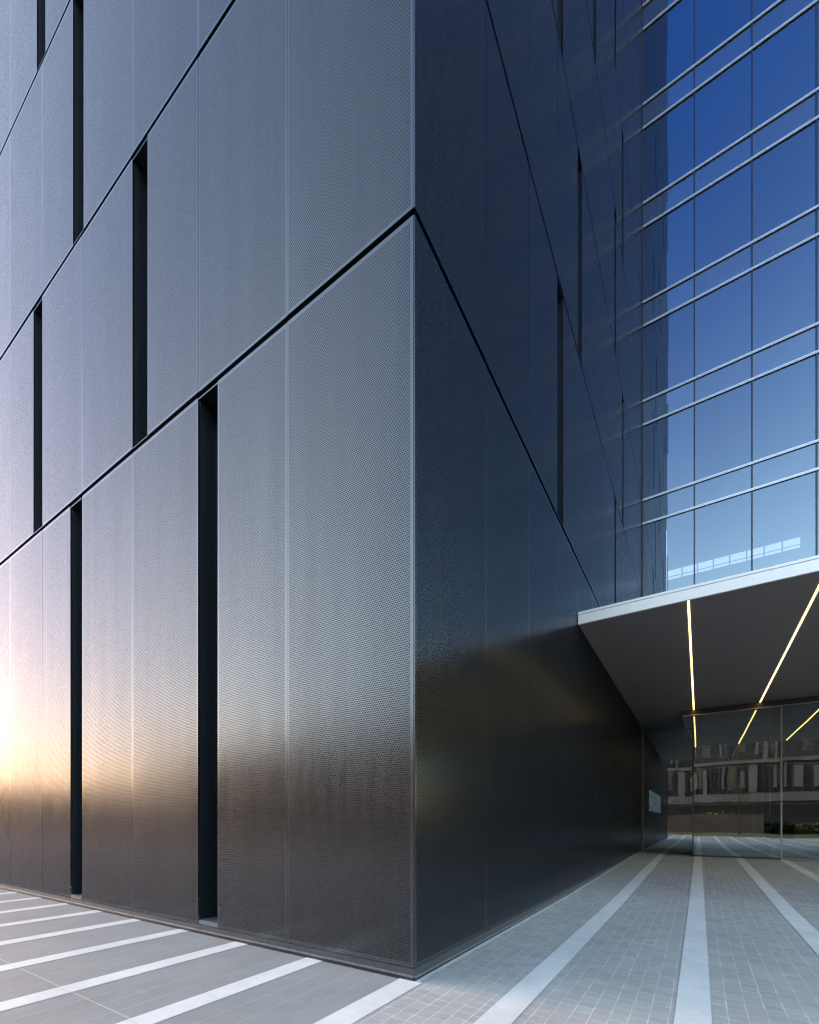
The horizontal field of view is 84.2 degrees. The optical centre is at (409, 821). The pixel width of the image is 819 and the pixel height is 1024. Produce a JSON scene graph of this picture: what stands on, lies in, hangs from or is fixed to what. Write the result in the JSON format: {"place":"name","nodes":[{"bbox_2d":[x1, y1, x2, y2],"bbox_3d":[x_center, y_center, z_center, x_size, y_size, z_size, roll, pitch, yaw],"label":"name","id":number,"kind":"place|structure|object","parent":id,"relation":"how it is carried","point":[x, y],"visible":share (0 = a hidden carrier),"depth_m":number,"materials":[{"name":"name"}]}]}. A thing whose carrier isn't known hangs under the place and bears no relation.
{"place":"outdoors","nodes":[
{"label":"outdoors","id":0,"kind":"place"},
{"bbox_2d":[0,889,398,1023],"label":"pavement","id":1,"kind":"structure","parent":0,"point":[313,993],"depth_m":4.36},
{"bbox_2d":[0,851,818,1023],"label":"pavement band","id":2,"kind":"object","parent":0,"point":[693,1003],"visible":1,"depth_m":4.64,"materials":[{"name":"white stone"}]},
{"bbox_2d":[0,0,641,980],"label":"metal clad building","id":3,"kind":"structure","parent":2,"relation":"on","point":[320,434],"depth_m":6.21,"materials":[{"name":"black metal"}]},
{"bbox_2d":[352,851,818,1023],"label":"pavement","id":4,"kind":"structure","parent":0,"point":[623,965],"depth_m":4.96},
{"bbox_2d":[416,851,641,981],"bbox_3d":[5.435,1.424,12.611,0.070,0.140,19.900,0,0,33],"label":"pavement edge","id":5,"kind":"object","parent":4,"relation":"on","point":[467,953],"visible":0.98,"depth_m":5.89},
{"bbox_2d":[642,0,818,855],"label":"glass office tower","id":6,"kind":"structure","parent":4,"relation":"on","point":[730,287],"depth_m":22.14,"materials":[{"name":"blue glass"}]},
{"bbox_2d":[648,788,660,813],"bbox_3d":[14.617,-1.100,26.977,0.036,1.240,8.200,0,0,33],"label":"wall sign","id":7,"kind":"object","parent":6,"relation":"attached to","point":[654,802],"depth_m":26.28,"materials":[{"name":"grey metal"}]},
{"bbox_2d":[668,568,680,579],"bbox_3d":[20.969,-19.570,35.884,0.930,0.700,0.050,0,0,33],"label":"far window","id":8,"kind":"structure","parent":6,"relation":"in","point":[676,571],"depth_m":35.87,"materials":[{"name":"glass"}]},
{"bbox_2d":[683,564,696,575],"bbox_3d":[21.828,-19.570,35.335,0.930,0.700,0.050,0,0,33],"label":"far window","id":9,"kind":"structure","parent":6,"relation":"in","point":[688,568],"depth_m":35.32,"materials":[{"name":"glass"}]},
{"bbox_2d":[578,555,818,728],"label":"entrance canopy","id":10,"kind":"object","parent":6,"relation":"attached to","point":[667,658],"visible":0.91,"depth_m":10.92,"materials":[{"name":"metal"}]},
{"bbox_2d":[698,560,712,572],"bbox_3d":[22.688,-19.570,34.785,0.930,0.700,0.050,0,0,33],"label":"far window","id":11,"kind":"structure","parent":6,"relation":"in","point":[709,563],"depth_m":34.76,"materials":[{"name":"glass"}]},
{"bbox_2d":[714,555,728,568],"bbox_3d":[23.547,-19.570,34.236,0.930,0.700,0.050,0,0,33],"label":"far window","id":12,"kind":"structure","parent":6,"relation":"in","point":[724,559],"depth_m":34.22,"materials":[{"name":"glass"}]},
{"bbox_2d":[730,551,745,564],"bbox_3d":[24.407,-19.570,33.687,0.930,0.700,0.050,0,0,33],"label":"far window","id":13,"kind":"structure","parent":6,"relation":"in","point":[740,555],"depth_m":33.68,"materials":[{"name":"glass"}]},
{"bbox_2d":[682,696,818,860],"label":"entrance vestibule","id":14,"kind":"object","parent":6,"relation":"attached to","point":[792,708],"visible":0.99,"depth_m":17.09,"materials":[{"name":"metal"}]},
{"bbox_2d":[694,855,780,858],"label":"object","id":15,"kind":"structure","parent":14,"relation":"in","point":[694,855],"depth_m":16.79,"materials":[{"name":"grey metal"}]},
{"bbox_2d":[747,547,762,559],"bbox_3d":[25.266,-19.570,33.138,0.930,0.700,0.050,0,0,33],"label":"far window","id":16,"kind":"structure","parent":6,"relation":"in","point":[759,550],"depth_m":33.08,"materials":[{"name":"glass"}]},
{"bbox_2d":[765,542,781,555],"bbox_3d":[26.126,-19.570,32.589,0.930,0.700,0.050,0,0,33],"label":"far window","id":17,"kind":"structure","parent":6,"relation":"in","point":[775,546],"depth_m":32.56,"materials":[{"name":"glass"}]},
{"bbox_2d":[783,537,799,550],"bbox_3d":[26.986,-19.570,32.039,0.930,0.700,0.050,0,0,33],"label":"far window","id":18,"kind":"structure","parent":6,"relation":"in","point":[795,541],"depth_m":32.02,"materials":[{"name":"glass"}]},
{"bbox_2d":[666,529,666,590],"label":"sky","id":19,"kind":"structure","parent":0,"point":[666,529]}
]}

